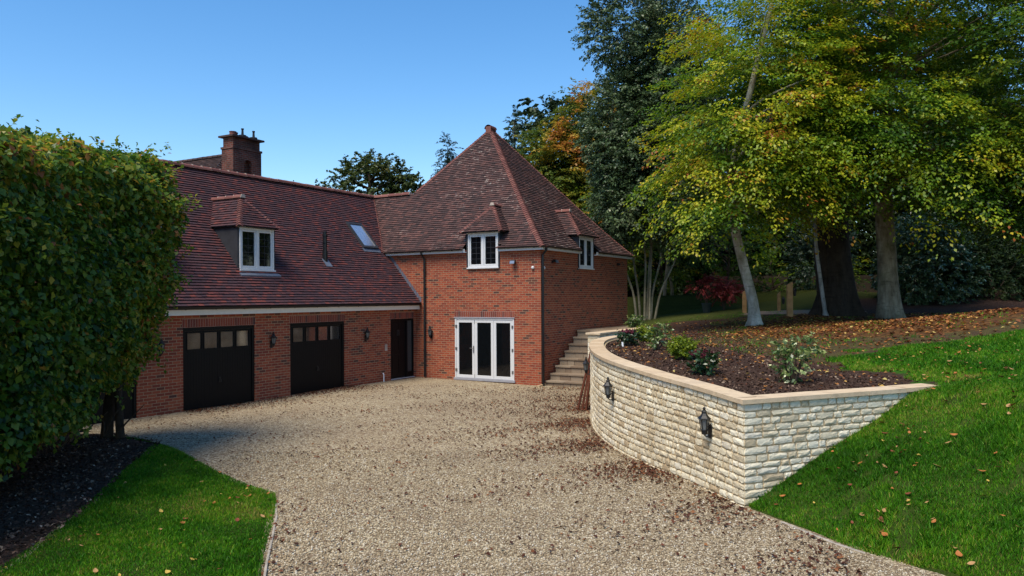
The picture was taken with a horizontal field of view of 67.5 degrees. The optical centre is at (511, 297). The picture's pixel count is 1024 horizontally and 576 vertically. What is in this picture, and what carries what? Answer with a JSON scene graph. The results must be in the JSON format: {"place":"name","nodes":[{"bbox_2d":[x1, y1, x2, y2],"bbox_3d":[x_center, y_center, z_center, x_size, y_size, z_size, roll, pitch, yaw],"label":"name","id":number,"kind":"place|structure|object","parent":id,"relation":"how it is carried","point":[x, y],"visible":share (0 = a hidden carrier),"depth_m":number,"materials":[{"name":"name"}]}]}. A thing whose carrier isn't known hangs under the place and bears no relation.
{"place":"outdoors","nodes":[
{"label":"outdoors","id":0,"kind":"place"},
{"bbox_2d":[0,435,277,575],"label":"lawn","id":1,"kind":"structure","parent":0,"point":[133,571],"depth_m":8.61,"materials":[{"name":"green plant"}]},
{"bbox_2d":[1,377,944,575],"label":"driveway","id":2,"kind":"structure","parent":0,"point":[219,448],"depth_m":12.99,"materials":[{"name":"beige gravel"}]},
{"bbox_2d":[263,504,277,575],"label":"kerb","id":3,"kind":"structure","parent":2,"relation":"on","point":[268,554],"depth_m":8.61,"materials":[{"name":"stone"}]},
{"bbox_2d":[99,385,863,575],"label":"leaf litter","id":4,"kind":"object","parent":2,"relation":"on","point":[599,441],"visible":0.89,"depth_m":13.33,"materials":[{"name":"brown plant"}]},
{"bbox_2d":[537,326,629,387],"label":"stone steps","id":5,"kind":"structure","parent":2,"relation":"on","point":[570,372],"depth_m":25.41,"materials":[{"name":"beige stone"}]},
{"bbox_2d":[577,352,589,407],"bbox_3d":[1.840,2.109,19.464,0.050,1.520,0.150,13,3,12],"label":"timber plank","id":6,"kind":"object","parent":2,"relation":"on","point":[582,389],"visible":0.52,"depth_m":19.41,"materials":[{"name":"brown wood"}]},
{"bbox_2d":[581,361,589,408],"bbox_3d":[1.902,2.110,19.406,0.051,1.500,0.150,10,1,6],"label":"timber plank","id":7,"kind":"object","parent":2,"relation":"on","point":[586,384],"visible":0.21,"depth_m":19.34,"materials":[{"name":"brown wood"}]},
{"bbox_2d":[585,375,589,410],"bbox_3d":[1.948,2.124,19.276,0.051,1.460,0.140,7,2,16],"label":"timber plank","id":8,"kind":"object","parent":2,"relation":"on","point":[587,397],"visible":0.4,"depth_m":19.22,"materials":[{"name":"brown wood"}]},
{"bbox_2d":[586,327,651,356],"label":"flank wall","id":9,"kind":"structure","parent":2,"relation":"on","point":[594,335],"depth_m":22.68,"materials":[{"name":"beige stone"}]},
{"bbox_2d":[589,335,940,506],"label":"stone retaining wall","id":10,"kind":"structure","parent":2,"relation":"on","point":[755,446],"depth_m":10.99,"materials":[{"name":"beige stone"}]},
{"bbox_2d":[582,357,589,374],"bbox_3d":[1.803,1.666,18.615,0.187,0.450,0.203,0,0,7],"label":"wall lantern","id":11,"kind":"object","parent":10,"relation":"attached to","point":[585,363],"depth_m":18.58,"materials":[{"name":"black metal"}]},
{"bbox_2d":[603,377,613,400],"bbox_3d":[1.782,1.696,14.179,0.187,0.450,0.203,0,0,-10],"label":"wall lantern","id":12,"kind":"object","parent":10,"relation":"attached to","point":[607,385],"depth_m":14.15,"materials":[{"name":"black metal"}]},
{"bbox_2d":[698,407,711,438],"bbox_3d":[2.736,1.781,10.886,0.187,0.450,0.203,0,0,-16],"label":"wall lantern","id":13,"kind":"object","parent":10,"relation":"attached to","point":[704,420],"depth_m":10.86,"materials":[{"name":"black metal"}]},
{"bbox_2d":[0,0,1023,251],"label":"sky","id":14,"kind":"structure","parent":0,"point":[319,82],"materials":[{"name":"blue"}]},
{"bbox_2d":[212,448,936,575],"bbox_3d":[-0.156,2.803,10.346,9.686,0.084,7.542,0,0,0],"label":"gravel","id":15,"kind":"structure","parent":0,"point":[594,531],"depth_m":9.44,"materials":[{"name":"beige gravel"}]},
{"bbox_2d":[330,288,1023,394],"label":"garden ground","id":16,"kind":"structure","parent":0,"point":[678,309],"depth_m":17.32,"materials":[{"name":"brown soil"}]},
{"bbox_2d":[315,148,424,194],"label":"oak tree","id":17,"kind":"object","parent":16,"relation":"on","point":[366,166],"visible":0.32,"depth_m":49.15,"materials":[{"name":"green plant"}]},
{"bbox_2d":[430,133,463,178],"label":"conifer tree","id":18,"kind":"object","parent":16,"relation":"on","point":[448,159],"visible":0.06,"depth_m":51.90,"materials":[{"name":"green plant"}]},
{"bbox_2d":[503,105,529,158],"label":"conifer tree","id":19,"kind":"object","parent":16,"relation":"on","point":[512,142],"visible":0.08,"depth_m":51.83,"materials":[{"name":"green plant"}]},
{"bbox_2d":[513,92,601,223],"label":"evergreen tree","id":20,"kind":"object","parent":16,"relation":"on","point":[552,106],"visible":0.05,"depth_m":46.17,"materials":[{"name":"green plant"}]},
{"bbox_2d":[514,77,656,271],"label":"autumn tree","id":21,"kind":"object","parent":16,"relation":"on","point":[576,170],"visible":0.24,"depth_m":42.63,"materials":[{"name":"brown plant"}]},
{"bbox_2d":[575,179,664,283],"bbox_3d":[5.121,-2.805,37.962,4.842,7.950,4.320,0,0,37],"label":"green tree","id":22,"kind":"object","parent":16,"relation":"on","point":[631,264],"visible":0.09,"depth_m":37.60,"materials":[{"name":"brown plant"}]},
{"bbox_2d":[615,328,643,345],"bbox_3d":[2.954,1.021,19.105,0.710,0.512,0.639,0,0,35],"label":"skimmia shrub","id":23,"kind":"object","parent":16,"relation":"on","point":[625,334],"visible":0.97,"depth_m":19.04,"materials":[{"name":"green plant"}]},
{"bbox_2d":[624,314,647,327],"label":"variegated shrub","id":24,"kind":"object","parent":16,"relation":"on","point":[635,324],"visible":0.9,"depth_m":28.28,"materials":[{"name":"green plant"}]},
{"bbox_2d":[634,324,655,341],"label":"lime shrub","id":25,"kind":"object","parent":16,"relation":"on","point":[644,330],"visible":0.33,"depth_m":20.31,"materials":[{"name":"green plant"}]},
{"bbox_2d":[568,0,742,319],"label":"holm oak tree","id":26,"kind":"object","parent":16,"relation":"on","point":[619,173],"visible":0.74,"depth_m":32.24,"materials":[{"name":"green plant"}]},
{"bbox_2d":[644,322,674,349],"bbox_3d":[3.370,0.926,17.483,0.731,0.720,0.619,0,0,0],"label":"variegated shrub","id":27,"kind":"object","parent":16,"relation":"on","point":[656,342],"visible":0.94,"depth_m":17.46,"materials":[{"name":"green plant"}]},
{"bbox_2d":[663,198,671,295],"bbox_3d":[7.468,-1.973,37.041,0.547,5.609,0.219,0,0,-7],"label":"tree stem","id":28,"kind":"object","parent":16,"relation":"on","point":[665,286],"visible":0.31,"depth_m":36.98,"materials":[{"name":"grey plant"}]},
{"bbox_2d":[666,248,673,294],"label":"tree stem","id":29,"kind":"object","parent":16,"relation":"on","point":[671,286],"visible":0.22,"depth_m":37.95,"materials":[{"name":"grey plant"}]},
{"bbox_2d":[627,241,715,295],"bbox_3d":[7.590,-1.637,38.988,5.256,4.863,4.849,0,0,0],"label":"understorey tree","id":30,"kind":"object","parent":16,"relation":"on","point":[661,274],"visible":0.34,"depth_m":38.55,"materials":[{"name":"green plant"}]},
{"bbox_2d":[608,54,736,296],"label":"evergreen tree","id":31,"kind":"object","parent":16,"relation":"on","point":[709,272],"visible":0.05,"depth_m":43.01,"materials":[{"name":"green plant"}]},
{"bbox_2d":[628,57,727,293],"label":"evergreen tree","id":32,"kind":"object","parent":16,"relation":"on","point":[709,207],"depth_m":49.86,"materials":[{"name":"green plant"}]},
{"bbox_2d":[665,333,700,359],"bbox_3d":[3.305,0.972,14.953,0.652,0.599,0.594,0,0,-30],"label":"lime shrub","id":33,"kind":"object","parent":16,"relation":"on","point":[679,348],"visible":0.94,"depth_m":14.84,"materials":[{"name":"green plant"}]},
{"bbox_2d":[680,348,721,375],"bbox_3d":[3.323,1.170,13.360,0.694,0.598,0.614,0,0,-39],"label":"skimmia shrub","id":34,"kind":"object","parent":16,"relation":"on","point":[710,356],"visible":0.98,"depth_m":13.26,"materials":[{"name":"green plant"}]},
{"bbox_2d":[701,303,711,312],"bbox_3d":[8.453,0.461,33.300,0.450,0.430,0.450,0,0,0],"label":"plant pot","id":35,"kind":"object","parent":16,"relation":"on","point":[706,307],"visible":1,"depth_m":33.15,"materials":[{"name":"black plastic"}]},
{"bbox_2d":[684,272,731,302],"bbox_3d":[8.494,-0.366,33.247,1.884,1.534,1.557,0,0,-30],"label":"red maple tree","id":36,"kind":"object","parent":35,"relation":"in","point":[708,279],"visible":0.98,"depth_m":33.16,"materials":[{"name":"brown plant"}]},
{"bbox_2d":[655,44,779,293],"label":"evergreen tree","id":37,"kind":"object","parent":16,"relation":"on","point":[734,253],"depth_m":45.34,"materials":[{"name":"green plant"}]},
{"bbox_2d":[661,209,783,288],"bbox_3d":[10.474,-2.289,37.408,6.374,5.412,5.129,0,0,0],"label":"understorey tree","id":38,"kind":"object","parent":16,"relation":"on","point":[727,268],"visible":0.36,"depth_m":37.15,"materials":[{"name":"brown plant"}]},
{"bbox_2d":[701,279,744,309],"bbox_3d":[9.217,-0.085,33.421,1.985,1.491,1.726,0,0,0],"label":"red maple tree","id":39,"kind":"object","parent":16,"relation":"on","point":[730,289],"visible":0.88,"depth_m":33.27,"materials":[{"name":"brown plant"}]},
{"bbox_2d":[742,291,746,312],"bbox_3d":[9.488,0.258,30.973,0.331,1.147,0.181,0,0,8],"label":"wooden post","id":40,"kind":"object","parent":16,"relation":"on","point":[744,304],"visible":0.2,"depth_m":30.93,"materials":[{"name":"brown wood"}]},
{"bbox_2d":[606,328,917,394],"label":"bark chips","id":41,"kind":"object","parent":16,"relation":"on","point":[723,356],"visible":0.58,"depth_m":14.05,"materials":[{"name":"brown wood"}]},
{"bbox_2d":[713,249,813,292],"bbox_3d":[12.666,-0.229,38.443,5.729,4.381,4.571,0,0,-27],"label":"understorey tree","id":42,"kind":"object","parent":16,"relation":"on","point":[775,282],"visible":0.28,"depth_m":38.08,"materials":[{"name":"green plant"}]},
{"bbox_2d":[777,291,784,310],"bbox_3d":[10.936,0.248,31.107,0.314,0.976,0.170,0,0,8],"label":"lamp post","id":43,"kind":"object","parent":16,"relation":"on","point":[779,296],"visible":0.82,"depth_m":31.08,"materials":[{"name":"brown wood"}]},
{"bbox_2d":[786,282,796,316],"bbox_3d":[10.020,0.164,27.424,0.350,1.447,0.200,0,0,8],"label":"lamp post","id":44,"kind":"object","parent":16,"relation":"on","point":[790,292],"visible":0.79,"depth_m":27.35,"materials":[{"name":"brown wood"}]},
{"bbox_2d":[706,274,877,293],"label":"wooden fence","id":45,"kind":"object","parent":16,"relation":"on","point":[868,287],"visible":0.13,"depth_m":41.49,"materials":[{"name":"brown wood"}]},
{"bbox_2d":[621,0,968,325],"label":"beech tree","id":46,"kind":"object","parent":16,"relation":"on","point":[740,129],"visible":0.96,"depth_m":22.89,"materials":[{"name":"green plant"}]},
{"bbox_2d":[768,332,826,383],"bbox_3d":[4.563,0.998,12.252,0.900,0.919,0.774,0,0,0],"label":"variegated shrub","id":47,"kind":"object","parent":16,"relation":"on","point":[791,375],"visible":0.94,"depth_m":12.20,"materials":[{"name":"green plant"}]},
{"bbox_2d":[728,31,876,284],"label":"evergreen tree","id":48,"kind":"object","parent":16,"relation":"on","point":[783,239],"visible":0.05,"depth_m":42.95,"materials":[{"name":"green plant"}]},
{"bbox_2d":[765,81,852,315],"bbox_3d":[10.547,-3.356,27.392,3.546,8.255,3.843,0,0,34],"label":"birch tree","id":49,"kind":"object","parent":16,"relation":"on","point":[824,307],"visible":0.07,"depth_m":27.49,"materials":[{"name":"grey plant"}]},
{"bbox_2d":[614,319,1022,389],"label":"leaf litter","id":50,"kind":"object","parent":16,"relation":"on","point":[823,347],"visible":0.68,"depth_m":15.85,"materials":[{"name":"brown plant"}]},
{"bbox_2d":[778,207,865,289],"bbox_3d":[14.908,-1.785,36.951,3.958,5.902,3.239,0,0,0],"label":"evergreen bush","id":51,"kind":"object","parent":16,"relation":"on","point":[802,275],"visible":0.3,"depth_m":36.68,"materials":[{"name":"green plant"}]},
{"bbox_2d":[775,246,873,291],"bbox_3d":[16.201,-0.462,39.663,4.961,4.340,4.924,0,0,-31],"label":"understorey tree","id":52,"kind":"object","parent":16,"relation":"on","point":[858,282],"visible":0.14,"depth_m":39.30,"materials":[{"name":"green plant"}]},
{"bbox_2d":[631,307,1023,370],"bbox_3d":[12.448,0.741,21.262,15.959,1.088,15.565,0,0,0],"label":"leaf litter","id":53,"kind":"object","parent":16,"relation":"on","point":[920,319],"visible":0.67,"depth_m":18.97,"materials":[{"name":"brown plant"}]},
{"bbox_2d":[662,0,1003,316],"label":"old tree","id":54,"kind":"object","parent":16,"relation":"on","point":[840,290],"visible":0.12,"depth_m":27.70,"materials":[{"name":"green plant"}]},
{"bbox_2d":[776,27,905,290],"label":"evergreen tree","id":55,"kind":"object","parent":16,"relation":"on","point":[861,257],"visible":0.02,"depth_m":44.88,"materials":[{"name":"green plant"}]},
{"bbox_2d":[728,0,1023,318],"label":"beech tree","id":56,"kind":"object","parent":16,"relation":"on","point":[889,303],"visible":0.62,"depth_m":22.64,"materials":[{"name":"green plant"}]},
{"bbox_2d":[825,320,1023,383],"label":"grass","id":57,"kind":"structure","parent":16,"relation":"on","point":[1014,342],"depth_m":13.23,"materials":[{"name":"green plant"}]},
{"bbox_2d":[866,210,993,305],"bbox_3d":[17.831,-1.269,32.973,5.037,5.140,4.148,0,0,0],"label":"rhododendron bush","id":58,"kind":"object","parent":16,"relation":"on","point":[905,265],"visible":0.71,"depth_m":31.95,"materials":[{"name":"green plant"}]},
{"bbox_2d":[864,0,1023,291],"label":"evergreen tree","id":59,"kind":"object","parent":16,"relation":"on","point":[1013,274],"visible":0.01,"depth_m":41.92,"materials":[{"name":"green plant"}]},
{"bbox_2d":[893,46,1023,291],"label":"evergreen tree","id":60,"kind":"object","parent":16,"relation":"on","point":[900,211],"visible":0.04,"depth_m":37.83,"materials":[{"name":"green plant"}]},
{"bbox_2d":[896,0,1023,262],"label":"beech tree","id":61,"kind":"object","parent":16,"relation":"on","point":[1010,183],"visible":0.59,"depth_m":22.70,"materials":[{"name":"green plant"}]},
{"bbox_2d":[929,16,1023,289],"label":"evergreen tree","id":62,"kind":"object","parent":16,"relation":"on","point":[1017,40],"visible":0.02,"depth_m":45.01,"materials":[{"name":"green plant"}]},
{"bbox_2d":[936,221,1023,300],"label":"rhododendron bush","id":63,"kind":"object","parent":16,"relation":"on","point":[1014,282],"visible":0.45,"depth_m":32.63,"materials":[{"name":"green plant"}]},
{"bbox_2d":[1013,55,1023,289],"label":"evergreen tree","id":64,"kind":"object","parent":16,"relation":"on","point":[1022,56],"visible":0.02,"depth_m":44.70,"materials":[{"name":"green plant"}]},
{"bbox_2d":[749,367,1023,575],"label":"lawn","id":65,"kind":"structure","parent":0,"point":[912,510],"depth_m":9.06,"materials":[{"name":"green plant"}]},
{"bbox_2d":[955,550,962,555],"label":"fallen leaf","id":66,"kind":"object","parent":65,"relation":"on","point":[958,553],"visible":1,"depth_m":7.73,"materials":[{"name":"orange plant"}]},
{"label":"ground","id":67,"kind":"structure","parent":0,"visible":0},
{"bbox_2d":[0,433,161,569],"bbox_3d":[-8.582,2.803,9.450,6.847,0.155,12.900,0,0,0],"label":"soil bed","id":68,"kind":"object","parent":67,"relation":"on","point":[8,556],"visible":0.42,"depth_m":11.11,"materials":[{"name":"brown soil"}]},
{"bbox_2d":[0,114,202,481],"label":"hornbeam hedge","id":69,"kind":"object","parent":68,"relation":"on","point":[78,321],"visible":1,"depth_m":11.47,"materials":[{"name":"green plant"}]},
{"bbox_2d":[175,128,310,325],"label":"old house","id":70,"kind":"structure","parent":67,"relation":"on","point":[242,153],"depth_m":29.63,"materials":[{"name":"brick"}]},
{"bbox_2d":[1,125,635,424],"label":"brick house","id":71,"kind":"structure","parent":67,"relation":"on","point":[397,274],"depth_m":25.38,"materials":[{"name":"brick"}]},
{"bbox_2d":[90,357,136,424],"bbox_3d":[-9.443,1.813,17.095,0.090,2.086,2.240,0,0,30],"label":"garage door","id":72,"kind":"structure","parent":71,"relation":"in","point":[129,410],"depth_m":17.86,"materials":[{"name":"black paint"}]},
{"bbox_2d":[158,338,165,356],"bbox_3d":[-8.454,1.203,18.484,0.191,0.460,0.208,0,0,30],"label":"wall lantern","id":73,"kind":"object","parent":71,"relation":"attached to","point":[161,346],"depth_m":18.46,"materials":[{"name":"black metal"}]},
{"bbox_2d":[183,325,253,410],"bbox_3d":[-7.669,1.802,20.104,0.134,2.086,2.255,0,0,30],"label":"garage door","id":74,"kind":"structure","parent":71,"relation":"in","point":[218,362],"depth_m":20.05,"materials":[{"name":"black paint"}]},
{"bbox_2d":[270,332,276,347],"bbox_3d":[-6.695,1.192,21.510,0.191,0.460,0.208,0,0,30],"label":"wall lantern","id":75,"kind":"object","parent":71,"relation":"attached to","point":[273,337],"depth_m":21.48,"materials":[{"name":"black metal"}]},
{"bbox_2d":[290,321,343,394],"bbox_3d":[-5.882,1.792,23.179,0.134,2.086,2.270,0,0,30],"label":"garage door","id":76,"kind":"structure","parent":71,"relation":"in","point":[316,349],"depth_m":23.14,"materials":[{"name":"black paint"}]},
{"bbox_2d":[364,327,369,340],"bbox_3d":[-4.705,1.200,24.933,0.191,0.460,0.208,0,0,30],"label":"wall lantern","id":77,"kind":"object","parent":71,"relation":"attached to","point":[367,334],"depth_m":24.91,"materials":[{"name":"black metal"}]},
{"bbox_2d":[391,318,414,379],"bbox_3d":[-3.839,1.783,26.689,0.140,2.080,1.300,0,0,30],"label":"front door","id":78,"kind":"structure","parent":71,"relation":"in","point":[402,330],"depth_m":26.73,"materials":[{"name":"black paint"}]},
{"bbox_2d":[428,326,431,338],"bbox_3d":[-2.877,1.220,26.884,0.208,0.460,0.191,0,0,30],"label":"wall lantern","id":79,"kind":"object","parent":71,"relation":"attached to","point":[430,332],"depth_m":26.85,"materials":[{"name":"black metal"}]},
{"bbox_2d":[454,317,514,382],"bbox_3d":[-0.941,1.748,25.878,2.435,2.155,0.146,0,0,30],"label":"bifold door","id":80,"kind":"structure","parent":71,"relation":"in","point":[484,346],"depth_m":25.88,"materials":[{"name":"white paint"}]},
{"bbox_2d":[503,86,1018,251],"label":"woodland","id":81,"kind":"object","parent":67,"relation":"on","point":[530,111],"depth_m":55.40,"materials":[{"name":"green plant"}]},
{"bbox_2d":[781,521,864,553],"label":"kerb","id":82,"kind":"structure","parent":67,"relation":"on","point":[821,537],"depth_m":8.86,"materials":[{"name":"stone"}]},
{"bbox_2d":[627,220,1020,296],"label":"undergrowth","id":83,"kind":"object","parent":67,"relation":"on","point":[862,267],"depth_m":50.93,"materials":[{"name":"green plant"}]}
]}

